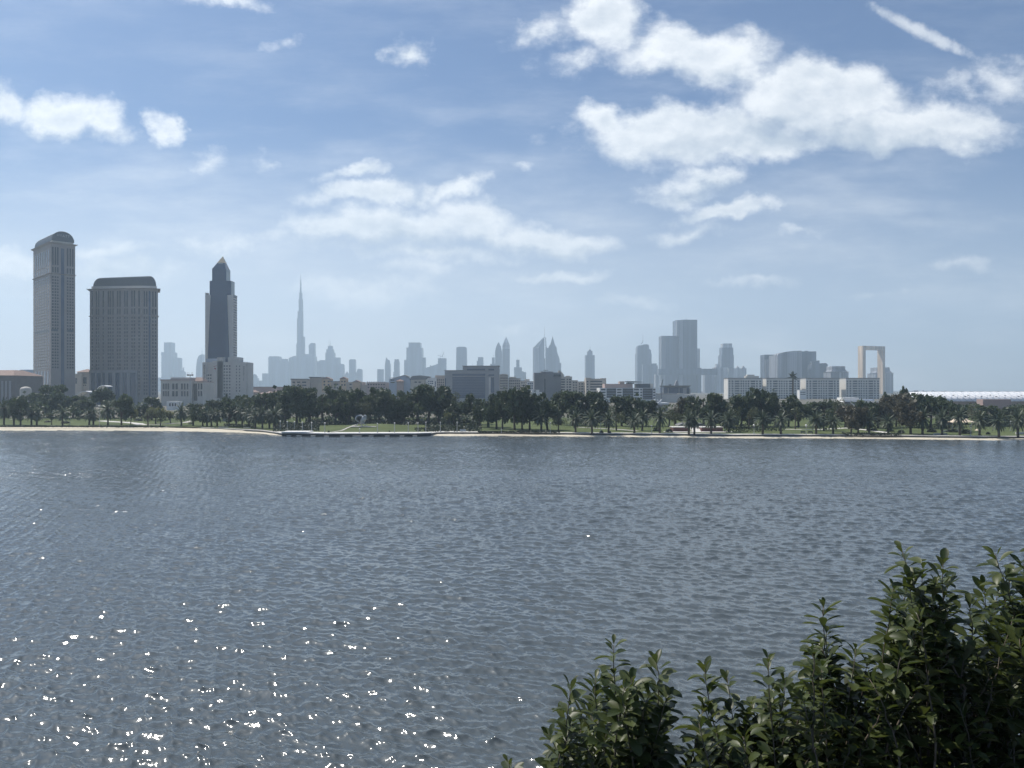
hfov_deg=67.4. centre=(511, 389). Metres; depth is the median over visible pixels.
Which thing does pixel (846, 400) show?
raised pavilion
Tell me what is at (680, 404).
broadleaf tree
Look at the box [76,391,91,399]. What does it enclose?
curved canopy
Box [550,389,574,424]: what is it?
broadleaf tree
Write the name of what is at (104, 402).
broadleaf tree
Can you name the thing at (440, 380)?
apartment building
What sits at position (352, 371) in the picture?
skyscraper
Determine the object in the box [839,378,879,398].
apartment block
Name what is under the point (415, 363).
skyscraper
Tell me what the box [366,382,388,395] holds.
apartment building
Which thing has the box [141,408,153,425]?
broadleaf tree
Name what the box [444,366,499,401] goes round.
office building
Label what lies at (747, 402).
broadleaf tree
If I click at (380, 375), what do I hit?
skyscraper
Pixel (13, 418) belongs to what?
date palm
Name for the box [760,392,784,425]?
broadleaf tree
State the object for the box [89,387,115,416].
broadleaf tree
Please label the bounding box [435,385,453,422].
broadleaf tree
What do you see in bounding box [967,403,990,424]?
broadleaf tree
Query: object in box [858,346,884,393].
frame tower
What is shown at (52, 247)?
window
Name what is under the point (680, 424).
shade pavilion
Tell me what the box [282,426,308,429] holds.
hedge
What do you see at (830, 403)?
broadleaf tree
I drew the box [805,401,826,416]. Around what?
broadleaf tree
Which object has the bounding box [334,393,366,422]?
broadleaf tree
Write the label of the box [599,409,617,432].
date palm
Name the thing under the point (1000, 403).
sports hall
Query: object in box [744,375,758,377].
rooftop house
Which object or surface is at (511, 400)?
broadleaf tree
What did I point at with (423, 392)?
broadleaf tree
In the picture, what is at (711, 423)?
date palm
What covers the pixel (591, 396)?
broadleaf tree
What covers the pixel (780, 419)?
date palm
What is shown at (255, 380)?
skyscraper
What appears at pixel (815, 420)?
date palm
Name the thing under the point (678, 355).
twin towers
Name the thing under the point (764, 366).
skyscraper
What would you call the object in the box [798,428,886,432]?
path
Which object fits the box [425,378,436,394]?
apartment building
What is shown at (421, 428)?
hedge
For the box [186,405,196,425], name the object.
date palm
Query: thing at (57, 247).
window
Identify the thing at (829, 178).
sky
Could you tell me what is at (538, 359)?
skyscraper
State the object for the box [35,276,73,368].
window
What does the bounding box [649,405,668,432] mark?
date palm
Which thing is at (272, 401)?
broadleaf tree
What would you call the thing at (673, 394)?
glass hall
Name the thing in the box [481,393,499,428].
broadleaf tree
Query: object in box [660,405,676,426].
broadleaf tree
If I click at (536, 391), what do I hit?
house
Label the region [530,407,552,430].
date palm
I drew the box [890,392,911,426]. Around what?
broadleaf tree
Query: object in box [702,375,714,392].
skyscraper
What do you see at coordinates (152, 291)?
window
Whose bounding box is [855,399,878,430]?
broadleaf tree
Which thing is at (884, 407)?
broadleaf tree
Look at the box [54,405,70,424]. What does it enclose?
date palm
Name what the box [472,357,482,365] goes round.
skyscraper
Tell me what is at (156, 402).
broadleaf tree
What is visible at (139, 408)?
broadleaf tree
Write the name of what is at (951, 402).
broadleaf tree
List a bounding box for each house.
[529,390,541,401]
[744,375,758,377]
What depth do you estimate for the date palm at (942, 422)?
284.06 m
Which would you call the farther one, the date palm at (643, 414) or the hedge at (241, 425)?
the hedge at (241, 425)
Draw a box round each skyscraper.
[158,342,181,391]
[180,370,185,376]
[196,354,204,376]
[253,374,258,386]
[259,381,264,386]
[262,373,271,386]
[268,356,281,386]
[279,359,290,386]
[302,354,316,378]
[309,343,315,356]
[318,360,324,376]
[324,341,335,378]
[333,357,344,380]
[349,359,356,381]
[357,369,362,381]
[377,369,383,381]
[385,357,390,381]
[393,359,399,377]
[404,342,425,377]
[425,364,437,377]
[438,353,446,374]
[456,347,466,369]
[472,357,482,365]
[490,357,494,365]
[495,342,501,373]
[502,337,509,389]
[514,360,525,380]
[533,326,544,372]
[545,337,560,372]
[585,349,594,378]
[635,342,651,383]
[642,363,657,387]
[654,374,658,392]
[697,349,699,367]
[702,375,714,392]
[712,364,745,392]
[718,343,733,367]
[760,355,772,377]
[769,351,801,377]
[802,351,815,377]
[807,360,819,377]
[820,363,827,377]
[824,366,848,377]
[867,367,892,392]
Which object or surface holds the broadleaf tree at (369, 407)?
on the lawn at (382, 427)
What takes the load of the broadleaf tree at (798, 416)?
on the lawn at (382, 427)
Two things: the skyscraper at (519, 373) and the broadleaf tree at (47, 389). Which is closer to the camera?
the broadleaf tree at (47, 389)
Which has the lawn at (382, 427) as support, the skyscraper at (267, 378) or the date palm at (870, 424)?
the date palm at (870, 424)
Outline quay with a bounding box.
[281,431,430,436]
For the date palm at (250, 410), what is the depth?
334.55 m
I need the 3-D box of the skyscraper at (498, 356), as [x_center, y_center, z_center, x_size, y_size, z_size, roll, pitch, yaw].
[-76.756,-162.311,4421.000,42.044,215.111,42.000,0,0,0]
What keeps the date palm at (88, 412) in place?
on the lawn at (382, 427)
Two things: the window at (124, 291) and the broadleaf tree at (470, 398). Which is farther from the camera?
the window at (124, 291)
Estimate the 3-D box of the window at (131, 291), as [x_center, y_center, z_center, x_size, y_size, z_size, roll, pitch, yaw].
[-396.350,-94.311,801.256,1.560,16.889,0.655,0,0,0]
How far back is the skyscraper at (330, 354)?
5405.35 m
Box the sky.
[0,0,1023,390]
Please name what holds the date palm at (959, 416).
on the promenade
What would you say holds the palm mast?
on the ground at (701, 395)
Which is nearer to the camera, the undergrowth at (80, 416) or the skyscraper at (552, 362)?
the undergrowth at (80, 416)
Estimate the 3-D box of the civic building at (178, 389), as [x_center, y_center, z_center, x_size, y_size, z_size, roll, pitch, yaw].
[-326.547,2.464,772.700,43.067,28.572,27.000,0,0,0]
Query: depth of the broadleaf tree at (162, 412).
371.68 m
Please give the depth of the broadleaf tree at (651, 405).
350.25 m
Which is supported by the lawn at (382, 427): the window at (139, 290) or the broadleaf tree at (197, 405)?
the broadleaf tree at (197, 405)
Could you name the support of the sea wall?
on the beach
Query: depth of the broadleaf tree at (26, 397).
441.33 m
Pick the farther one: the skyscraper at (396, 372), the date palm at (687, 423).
the skyscraper at (396, 372)
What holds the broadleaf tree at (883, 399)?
on the lawn at (382, 427)
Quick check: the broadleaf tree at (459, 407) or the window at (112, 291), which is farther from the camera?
the window at (112, 291)
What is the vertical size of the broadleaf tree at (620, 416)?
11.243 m
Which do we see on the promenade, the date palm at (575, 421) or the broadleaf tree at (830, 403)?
the date palm at (575, 421)
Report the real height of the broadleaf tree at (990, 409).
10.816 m
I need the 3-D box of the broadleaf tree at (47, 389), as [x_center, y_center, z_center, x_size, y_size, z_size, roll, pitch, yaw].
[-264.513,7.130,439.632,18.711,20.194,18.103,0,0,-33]
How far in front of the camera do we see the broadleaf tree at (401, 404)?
369.24 m
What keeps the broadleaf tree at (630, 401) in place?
on the lawn at (382, 427)
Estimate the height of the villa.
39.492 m
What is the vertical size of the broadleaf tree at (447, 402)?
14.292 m
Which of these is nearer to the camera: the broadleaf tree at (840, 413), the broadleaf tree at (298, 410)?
the broadleaf tree at (840, 413)
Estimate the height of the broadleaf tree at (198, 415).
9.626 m
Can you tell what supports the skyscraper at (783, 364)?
on the ground at (701, 395)
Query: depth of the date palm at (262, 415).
325.27 m
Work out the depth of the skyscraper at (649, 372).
3900.94 m
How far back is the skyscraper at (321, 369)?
5400.00 m
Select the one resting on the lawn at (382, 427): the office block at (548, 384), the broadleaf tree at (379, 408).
the broadleaf tree at (379, 408)
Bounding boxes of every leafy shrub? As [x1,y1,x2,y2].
[501,634,684,767]
[673,649,804,767]
[777,597,920,767]
[851,540,1003,767]
[933,546,1023,767]
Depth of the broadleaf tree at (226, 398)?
408.70 m
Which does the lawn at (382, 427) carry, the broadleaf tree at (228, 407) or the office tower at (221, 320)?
the broadleaf tree at (228, 407)
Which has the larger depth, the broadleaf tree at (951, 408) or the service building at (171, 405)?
the service building at (171, 405)
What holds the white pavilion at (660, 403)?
on the ground at (701, 395)
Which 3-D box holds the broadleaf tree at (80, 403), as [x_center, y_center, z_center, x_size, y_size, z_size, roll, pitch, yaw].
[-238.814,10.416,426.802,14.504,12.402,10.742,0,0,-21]
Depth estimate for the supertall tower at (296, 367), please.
5458.10 m
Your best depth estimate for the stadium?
604.14 m
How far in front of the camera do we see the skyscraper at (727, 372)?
3512.39 m
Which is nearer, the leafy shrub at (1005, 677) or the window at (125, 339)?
the leafy shrub at (1005, 677)
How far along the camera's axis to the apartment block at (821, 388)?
1300.00 m
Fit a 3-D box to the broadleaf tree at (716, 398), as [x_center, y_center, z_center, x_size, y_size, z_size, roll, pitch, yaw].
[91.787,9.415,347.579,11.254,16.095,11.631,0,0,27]
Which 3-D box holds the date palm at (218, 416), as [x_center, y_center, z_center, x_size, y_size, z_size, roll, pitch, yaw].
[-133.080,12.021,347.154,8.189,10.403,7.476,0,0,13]
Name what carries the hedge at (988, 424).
on the lawn at (382, 427)
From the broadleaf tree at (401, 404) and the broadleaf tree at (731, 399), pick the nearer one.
the broadleaf tree at (731, 399)
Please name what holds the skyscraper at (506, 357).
on the ground at (701, 395)
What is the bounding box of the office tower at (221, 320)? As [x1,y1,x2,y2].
[205,257,236,361]
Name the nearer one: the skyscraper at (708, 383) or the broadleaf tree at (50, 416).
the broadleaf tree at (50, 416)
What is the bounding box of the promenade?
[35,426,1023,436]
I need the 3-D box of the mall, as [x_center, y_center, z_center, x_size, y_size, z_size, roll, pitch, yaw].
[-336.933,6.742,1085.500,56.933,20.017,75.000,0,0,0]
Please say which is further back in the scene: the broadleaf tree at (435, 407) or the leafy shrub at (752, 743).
the broadleaf tree at (435, 407)
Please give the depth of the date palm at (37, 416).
359.66 m
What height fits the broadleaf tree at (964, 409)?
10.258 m
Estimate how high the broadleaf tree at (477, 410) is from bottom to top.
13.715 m
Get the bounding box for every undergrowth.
[0,396,1021,419]
[273,416,481,431]
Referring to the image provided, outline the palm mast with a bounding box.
[787,371,798,393]
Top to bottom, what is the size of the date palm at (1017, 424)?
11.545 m
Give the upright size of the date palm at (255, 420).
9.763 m
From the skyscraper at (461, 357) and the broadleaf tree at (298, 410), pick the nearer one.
the broadleaf tree at (298, 410)
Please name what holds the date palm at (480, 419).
on the lawn at (382, 427)
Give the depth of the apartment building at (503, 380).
1000.00 m
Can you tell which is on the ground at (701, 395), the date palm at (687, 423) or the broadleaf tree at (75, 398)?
the broadleaf tree at (75, 398)
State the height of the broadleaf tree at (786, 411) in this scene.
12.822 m
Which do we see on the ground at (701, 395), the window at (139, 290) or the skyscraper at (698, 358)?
the skyscraper at (698, 358)
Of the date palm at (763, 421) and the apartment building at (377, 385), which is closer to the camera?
the date palm at (763, 421)
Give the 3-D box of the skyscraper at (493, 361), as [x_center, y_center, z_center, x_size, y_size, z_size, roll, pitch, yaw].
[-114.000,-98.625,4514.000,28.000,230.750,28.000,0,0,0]
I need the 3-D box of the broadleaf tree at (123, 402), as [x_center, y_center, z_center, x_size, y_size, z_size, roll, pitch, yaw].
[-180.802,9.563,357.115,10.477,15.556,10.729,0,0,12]
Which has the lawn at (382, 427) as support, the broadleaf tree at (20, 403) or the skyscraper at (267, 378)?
the broadleaf tree at (20, 403)
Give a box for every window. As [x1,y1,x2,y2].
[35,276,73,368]
[52,247,53,264]
[57,247,58,264]
[72,249,73,266]
[92,317,155,394]
[112,291,113,306]
[119,291,120,306]
[124,291,125,306]
[126,291,127,306]
[131,291,132,306]
[138,290,139,306]
[152,291,153,306]
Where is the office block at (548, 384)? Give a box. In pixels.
[533,370,560,400]
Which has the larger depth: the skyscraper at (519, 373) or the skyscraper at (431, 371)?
the skyscraper at (431, 371)
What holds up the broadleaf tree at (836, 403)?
on the lawn at (382, 427)
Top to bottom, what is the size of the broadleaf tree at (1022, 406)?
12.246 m
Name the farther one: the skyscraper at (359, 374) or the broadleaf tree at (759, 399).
the skyscraper at (359, 374)
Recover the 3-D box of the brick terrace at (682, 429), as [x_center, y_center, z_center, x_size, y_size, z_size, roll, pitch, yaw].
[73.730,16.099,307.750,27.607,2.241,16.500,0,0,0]
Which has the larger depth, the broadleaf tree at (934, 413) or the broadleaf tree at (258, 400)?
the broadleaf tree at (258, 400)
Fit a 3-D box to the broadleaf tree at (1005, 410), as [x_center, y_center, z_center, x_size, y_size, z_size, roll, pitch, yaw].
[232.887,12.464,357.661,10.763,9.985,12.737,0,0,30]
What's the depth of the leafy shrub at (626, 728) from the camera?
3.79 m
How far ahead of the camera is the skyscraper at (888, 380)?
2950.00 m
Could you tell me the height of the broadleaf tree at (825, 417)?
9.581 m
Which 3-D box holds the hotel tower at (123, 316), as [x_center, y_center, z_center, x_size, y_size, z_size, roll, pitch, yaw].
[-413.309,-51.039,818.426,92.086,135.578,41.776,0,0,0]
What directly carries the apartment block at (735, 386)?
on the ground at (701, 395)
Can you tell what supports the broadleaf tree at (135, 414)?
on the lawn at (382, 427)
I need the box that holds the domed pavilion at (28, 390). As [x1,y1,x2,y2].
[20,387,31,401]
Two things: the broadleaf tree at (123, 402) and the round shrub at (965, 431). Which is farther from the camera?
the broadleaf tree at (123, 402)
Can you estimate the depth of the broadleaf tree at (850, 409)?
294.82 m
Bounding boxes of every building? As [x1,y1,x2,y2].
[160,377,213,405]
[167,401,182,409]
[202,357,252,401]
[290,377,366,398]
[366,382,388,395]
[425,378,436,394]
[435,375,444,387]
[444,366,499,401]
[500,374,507,393]
[508,377,520,392]
[520,379,529,388]
[527,381,532,390]
[558,370,584,395]
[584,378,605,396]
[597,381,655,402]
[797,390,805,398]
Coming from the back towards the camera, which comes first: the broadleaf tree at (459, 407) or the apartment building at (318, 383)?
the apartment building at (318, 383)
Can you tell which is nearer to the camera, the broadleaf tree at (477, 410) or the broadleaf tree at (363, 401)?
the broadleaf tree at (477, 410)
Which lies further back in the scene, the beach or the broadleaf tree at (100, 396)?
the broadleaf tree at (100, 396)
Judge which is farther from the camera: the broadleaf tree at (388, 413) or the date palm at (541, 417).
the broadleaf tree at (388, 413)
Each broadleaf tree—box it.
[7,396,29,424]
[17,391,43,413]
[28,392,54,413]
[33,384,68,414]
[45,412,53,424]
[46,391,72,416]
[63,395,89,416]
[69,397,95,417]
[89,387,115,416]
[100,400,119,415]
[111,393,134,424]
[130,409,138,424]
[135,403,150,418]
[141,396,163,419]
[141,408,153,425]
[146,407,166,423]
[154,410,166,425]
[164,410,173,422]
[185,403,203,414]
[190,406,213,425]
[204,399,223,414]
[219,394,232,415]
[220,401,238,423]
[232,394,247,418]
[240,396,260,422]
[250,392,271,411]
[266,385,292,422]
[274,383,312,423]
[285,386,313,421]
[307,385,338,423]
[324,384,353,421]
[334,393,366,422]
[346,388,367,422]
[355,395,377,423]
[355,401,373,418]
[365,387,391,423]
[376,387,402,423]
[385,390,417,421]
[406,383,436,423]
[412,384,445,421]
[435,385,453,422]
[442,400,467,424]
[443,398,455,422]
[444,412,451,424]
[450,391,465,422]
[460,393,481,421]
[472,398,500,421]
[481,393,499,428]
[492,391,509,428]
[499,385,531,429]
[507,401,529,428]
[520,392,535,429]
[532,392,560,429]
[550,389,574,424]
[550,413,567,430]
[556,390,586,425]
[573,392,594,425]
[585,390,607,425]
[587,393,610,425]
[608,405,624,430]
[609,395,630,425]
[621,393,645,424]
[638,400,657,425]
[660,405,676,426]
[668,396,689,424]
[673,408,691,422]
[683,395,717,423]
[704,392,725,423]
[716,394,746,425]
[722,402,741,423]
[735,391,762,426]
[745,407,758,427]
[749,387,778,419]
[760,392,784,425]
[776,401,795,426]
[780,394,813,426]
[790,407,804,428]
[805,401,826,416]
[810,408,834,430]
[814,400,839,413]
[832,397,845,417]
[835,405,854,426]
[844,406,870,431]
[845,406,865,431]
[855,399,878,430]
[873,402,893,427]
[878,395,899,420]
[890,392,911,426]
[892,399,925,433]
[910,392,949,428]
[931,395,950,415]
[934,403,963,428]
[945,400,967,425]
[960,405,970,423]
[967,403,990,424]
[972,404,1002,425]
[1000,406,1023,424]
[1020,405,1023,417]
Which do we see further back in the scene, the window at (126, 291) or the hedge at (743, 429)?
the window at (126, 291)
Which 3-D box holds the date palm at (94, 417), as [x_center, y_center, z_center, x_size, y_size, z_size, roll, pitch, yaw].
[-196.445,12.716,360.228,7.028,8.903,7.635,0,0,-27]
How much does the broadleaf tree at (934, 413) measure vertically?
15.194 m
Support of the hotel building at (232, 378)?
on the ground at (701, 395)
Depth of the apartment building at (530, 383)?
980.00 m
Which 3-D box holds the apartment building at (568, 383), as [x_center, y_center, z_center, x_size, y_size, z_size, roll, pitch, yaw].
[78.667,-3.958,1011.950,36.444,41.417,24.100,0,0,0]
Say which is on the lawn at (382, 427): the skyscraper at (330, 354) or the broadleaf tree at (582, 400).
the broadleaf tree at (582, 400)
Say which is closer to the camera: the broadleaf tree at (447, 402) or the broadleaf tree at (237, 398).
the broadleaf tree at (447, 402)
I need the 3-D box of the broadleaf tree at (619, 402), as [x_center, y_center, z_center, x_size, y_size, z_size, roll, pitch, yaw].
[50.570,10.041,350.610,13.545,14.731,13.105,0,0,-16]
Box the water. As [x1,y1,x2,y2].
[0,428,1023,767]
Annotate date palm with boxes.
[0,397,9,424]
[5,394,21,424]
[24,405,36,424]
[27,405,44,424]
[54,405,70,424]
[80,405,96,424]
[86,407,98,424]
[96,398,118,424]
[171,402,189,425]
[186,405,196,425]
[200,406,213,425]
[202,406,216,425]
[210,404,223,425]
[227,403,241,426]
[232,399,247,423]
[241,401,254,426]
[247,407,260,428]
[254,404,270,428]
[263,408,273,427]
[265,405,284,426]
[469,405,485,425]
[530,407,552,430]
[567,409,584,431]
[581,408,603,433]
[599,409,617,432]
[627,411,642,432]
[634,406,651,430]
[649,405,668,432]
[681,411,698,434]
[685,410,701,433]
[702,410,719,433]
[719,410,737,431]
[753,410,772,433]
[770,409,790,433]
[806,409,825,433]
[825,411,841,433]
[863,410,877,432]
[878,413,897,432]
[914,406,932,433]
[933,406,951,434]
[950,404,968,435]
[969,409,990,434]
[988,410,1009,437]
[1009,408,1023,437]
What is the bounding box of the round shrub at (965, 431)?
[961,429,971,433]
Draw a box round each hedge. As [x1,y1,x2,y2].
[0,425,165,427]
[223,423,253,427]
[273,422,327,425]
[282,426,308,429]
[414,427,477,430]
[478,430,559,433]
[724,426,782,432]
[726,424,757,428]
[842,432,900,435]
[906,424,955,427]
[983,423,1012,426]
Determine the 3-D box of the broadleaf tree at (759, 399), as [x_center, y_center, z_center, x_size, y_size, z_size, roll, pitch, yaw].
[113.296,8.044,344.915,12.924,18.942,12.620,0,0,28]
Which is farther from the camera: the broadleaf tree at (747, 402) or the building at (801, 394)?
the building at (801, 394)
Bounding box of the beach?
[0,427,1023,440]
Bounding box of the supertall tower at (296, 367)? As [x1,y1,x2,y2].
[291,276,304,378]
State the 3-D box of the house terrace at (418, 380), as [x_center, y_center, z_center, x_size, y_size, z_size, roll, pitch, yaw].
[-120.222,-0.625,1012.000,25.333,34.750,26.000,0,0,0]
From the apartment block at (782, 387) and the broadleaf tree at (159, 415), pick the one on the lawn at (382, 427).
the broadleaf tree at (159, 415)
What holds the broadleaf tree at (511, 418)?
on the lawn at (382, 427)
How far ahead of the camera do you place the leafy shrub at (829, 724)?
3.77 m
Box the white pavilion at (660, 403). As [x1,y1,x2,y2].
[655,399,668,411]
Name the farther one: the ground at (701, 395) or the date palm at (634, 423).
the ground at (701, 395)
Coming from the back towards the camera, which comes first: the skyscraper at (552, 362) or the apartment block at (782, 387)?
the skyscraper at (552, 362)
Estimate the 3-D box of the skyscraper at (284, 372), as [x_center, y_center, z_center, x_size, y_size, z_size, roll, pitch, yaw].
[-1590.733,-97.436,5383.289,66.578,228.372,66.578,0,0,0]
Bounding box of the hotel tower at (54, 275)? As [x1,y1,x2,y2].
[31,231,76,399]
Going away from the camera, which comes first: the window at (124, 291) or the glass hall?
the window at (124, 291)
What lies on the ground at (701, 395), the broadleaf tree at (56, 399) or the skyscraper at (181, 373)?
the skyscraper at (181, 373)
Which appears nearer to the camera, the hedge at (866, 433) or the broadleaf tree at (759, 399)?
the hedge at (866, 433)
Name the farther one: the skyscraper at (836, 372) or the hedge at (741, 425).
the skyscraper at (836, 372)
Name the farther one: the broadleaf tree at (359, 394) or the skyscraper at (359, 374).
the skyscraper at (359, 374)
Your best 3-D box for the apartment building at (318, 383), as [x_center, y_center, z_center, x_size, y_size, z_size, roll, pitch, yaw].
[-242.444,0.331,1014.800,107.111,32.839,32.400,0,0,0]
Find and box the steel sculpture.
[351,415,375,426]
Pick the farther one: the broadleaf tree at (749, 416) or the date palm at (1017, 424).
the broadleaf tree at (749, 416)
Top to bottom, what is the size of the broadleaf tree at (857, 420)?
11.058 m
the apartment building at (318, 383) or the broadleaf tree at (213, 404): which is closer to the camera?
the broadleaf tree at (213, 404)
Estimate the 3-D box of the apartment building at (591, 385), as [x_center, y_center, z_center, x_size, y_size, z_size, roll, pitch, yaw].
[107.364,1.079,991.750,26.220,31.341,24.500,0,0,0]
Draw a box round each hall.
[0,370,42,406]
[656,380,695,402]
[977,399,1010,408]
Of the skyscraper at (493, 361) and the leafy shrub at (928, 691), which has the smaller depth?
the leafy shrub at (928, 691)
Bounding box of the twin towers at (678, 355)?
[657,320,716,392]
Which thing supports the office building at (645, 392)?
on the ground at (701, 395)
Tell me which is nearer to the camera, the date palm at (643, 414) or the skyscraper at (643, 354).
the date palm at (643, 414)
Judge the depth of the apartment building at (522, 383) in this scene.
1000.00 m
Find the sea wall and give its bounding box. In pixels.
[181,427,1023,437]
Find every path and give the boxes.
[104,421,146,424]
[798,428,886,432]
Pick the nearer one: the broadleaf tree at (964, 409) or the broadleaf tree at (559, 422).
the broadleaf tree at (559, 422)
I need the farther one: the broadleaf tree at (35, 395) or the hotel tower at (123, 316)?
the hotel tower at (123, 316)
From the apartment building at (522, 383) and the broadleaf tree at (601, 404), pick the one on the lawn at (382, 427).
the broadleaf tree at (601, 404)
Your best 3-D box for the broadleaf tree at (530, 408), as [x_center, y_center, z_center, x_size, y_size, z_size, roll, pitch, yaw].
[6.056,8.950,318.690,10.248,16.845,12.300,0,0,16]
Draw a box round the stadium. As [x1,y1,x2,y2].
[909,390,1023,406]
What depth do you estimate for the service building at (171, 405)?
600.00 m
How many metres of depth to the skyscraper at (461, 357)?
4600.00 m
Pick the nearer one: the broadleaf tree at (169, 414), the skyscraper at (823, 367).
the broadleaf tree at (169, 414)
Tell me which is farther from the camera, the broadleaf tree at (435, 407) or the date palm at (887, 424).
the broadleaf tree at (435, 407)
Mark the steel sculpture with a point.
(362, 419)
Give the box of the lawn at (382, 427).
[0,417,1023,435]
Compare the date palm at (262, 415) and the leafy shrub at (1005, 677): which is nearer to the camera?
the leafy shrub at (1005, 677)
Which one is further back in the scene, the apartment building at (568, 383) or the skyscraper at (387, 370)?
the skyscraper at (387, 370)
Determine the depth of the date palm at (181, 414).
353.00 m
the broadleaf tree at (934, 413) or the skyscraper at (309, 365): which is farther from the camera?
the skyscraper at (309, 365)
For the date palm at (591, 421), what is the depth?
295.08 m
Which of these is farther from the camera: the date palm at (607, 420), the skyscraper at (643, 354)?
the skyscraper at (643, 354)
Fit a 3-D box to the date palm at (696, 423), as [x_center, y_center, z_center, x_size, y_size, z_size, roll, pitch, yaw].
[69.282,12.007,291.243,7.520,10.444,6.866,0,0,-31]
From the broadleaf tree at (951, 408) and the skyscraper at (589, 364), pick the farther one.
the skyscraper at (589, 364)
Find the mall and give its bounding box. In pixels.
[253,387,282,397]
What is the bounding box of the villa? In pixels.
[75,369,88,396]
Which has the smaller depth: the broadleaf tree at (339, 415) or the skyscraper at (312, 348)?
the broadleaf tree at (339, 415)
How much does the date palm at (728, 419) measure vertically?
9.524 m
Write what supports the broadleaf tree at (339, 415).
on the lawn at (382, 427)
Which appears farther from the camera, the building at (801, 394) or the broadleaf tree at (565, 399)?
the building at (801, 394)
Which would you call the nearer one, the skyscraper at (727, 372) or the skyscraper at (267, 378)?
the skyscraper at (727, 372)
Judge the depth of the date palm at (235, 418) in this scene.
343.66 m
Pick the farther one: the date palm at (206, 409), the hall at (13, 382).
the hall at (13, 382)
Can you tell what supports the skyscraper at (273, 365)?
on the ground at (701, 395)
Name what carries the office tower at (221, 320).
on the ground at (701, 395)
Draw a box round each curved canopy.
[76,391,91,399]
[97,385,112,390]
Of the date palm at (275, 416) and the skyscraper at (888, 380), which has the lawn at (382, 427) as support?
the date palm at (275, 416)
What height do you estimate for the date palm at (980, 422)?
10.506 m
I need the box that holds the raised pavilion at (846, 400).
[837,397,877,405]
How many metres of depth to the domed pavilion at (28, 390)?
621.89 m
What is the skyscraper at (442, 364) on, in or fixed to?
on the ground at (701, 395)
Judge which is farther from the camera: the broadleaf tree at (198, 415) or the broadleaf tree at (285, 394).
the broadleaf tree at (285, 394)
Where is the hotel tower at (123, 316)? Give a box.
[87,276,159,404]
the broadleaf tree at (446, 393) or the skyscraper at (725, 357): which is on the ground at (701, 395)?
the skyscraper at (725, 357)
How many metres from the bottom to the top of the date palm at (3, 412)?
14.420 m
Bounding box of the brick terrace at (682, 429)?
[663,426,731,431]
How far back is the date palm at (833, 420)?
288.42 m
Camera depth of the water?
74.59 m
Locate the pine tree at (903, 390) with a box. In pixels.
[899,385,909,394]
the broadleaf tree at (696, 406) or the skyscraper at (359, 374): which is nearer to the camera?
the broadleaf tree at (696, 406)
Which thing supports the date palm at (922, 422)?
on the lawn at (382, 427)
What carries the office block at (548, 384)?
on the ground at (701, 395)
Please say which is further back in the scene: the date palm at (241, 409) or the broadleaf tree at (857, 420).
the date palm at (241, 409)
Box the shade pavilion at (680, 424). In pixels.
[675,423,705,425]
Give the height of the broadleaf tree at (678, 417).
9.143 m
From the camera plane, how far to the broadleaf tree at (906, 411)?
287.34 m
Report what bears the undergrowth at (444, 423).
on the lawn at (382, 427)
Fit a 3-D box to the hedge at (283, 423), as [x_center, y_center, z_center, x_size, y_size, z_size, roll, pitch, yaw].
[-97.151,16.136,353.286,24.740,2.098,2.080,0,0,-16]
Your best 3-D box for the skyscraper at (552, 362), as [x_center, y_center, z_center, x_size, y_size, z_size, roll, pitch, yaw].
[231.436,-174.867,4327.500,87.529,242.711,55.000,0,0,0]
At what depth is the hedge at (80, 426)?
342.35 m
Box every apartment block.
[724,378,761,398]
[762,378,799,398]
[800,378,839,398]
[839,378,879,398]
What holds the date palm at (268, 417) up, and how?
on the lawn at (382, 427)
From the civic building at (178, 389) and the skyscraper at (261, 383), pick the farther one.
the skyscraper at (261, 383)
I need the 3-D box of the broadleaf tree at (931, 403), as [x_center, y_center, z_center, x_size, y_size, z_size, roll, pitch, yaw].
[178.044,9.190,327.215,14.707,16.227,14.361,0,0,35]
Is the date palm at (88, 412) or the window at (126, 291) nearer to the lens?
the date palm at (88, 412)
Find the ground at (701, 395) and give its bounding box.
[10,391,988,417]
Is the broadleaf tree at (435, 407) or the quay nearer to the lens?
the quay
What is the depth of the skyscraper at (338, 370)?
5350.00 m
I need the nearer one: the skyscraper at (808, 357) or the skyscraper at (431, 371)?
the skyscraper at (808, 357)
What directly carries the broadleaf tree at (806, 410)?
on the lawn at (382, 427)
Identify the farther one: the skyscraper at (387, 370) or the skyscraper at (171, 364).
the skyscraper at (171, 364)
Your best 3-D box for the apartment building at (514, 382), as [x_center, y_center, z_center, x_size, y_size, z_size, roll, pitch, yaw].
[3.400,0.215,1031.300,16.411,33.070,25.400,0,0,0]
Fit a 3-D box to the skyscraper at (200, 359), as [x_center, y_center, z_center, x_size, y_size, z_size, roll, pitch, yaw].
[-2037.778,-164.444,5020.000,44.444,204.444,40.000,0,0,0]
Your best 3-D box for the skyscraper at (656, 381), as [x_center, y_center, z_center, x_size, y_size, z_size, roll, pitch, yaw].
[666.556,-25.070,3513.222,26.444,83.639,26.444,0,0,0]
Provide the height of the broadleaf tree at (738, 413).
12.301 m

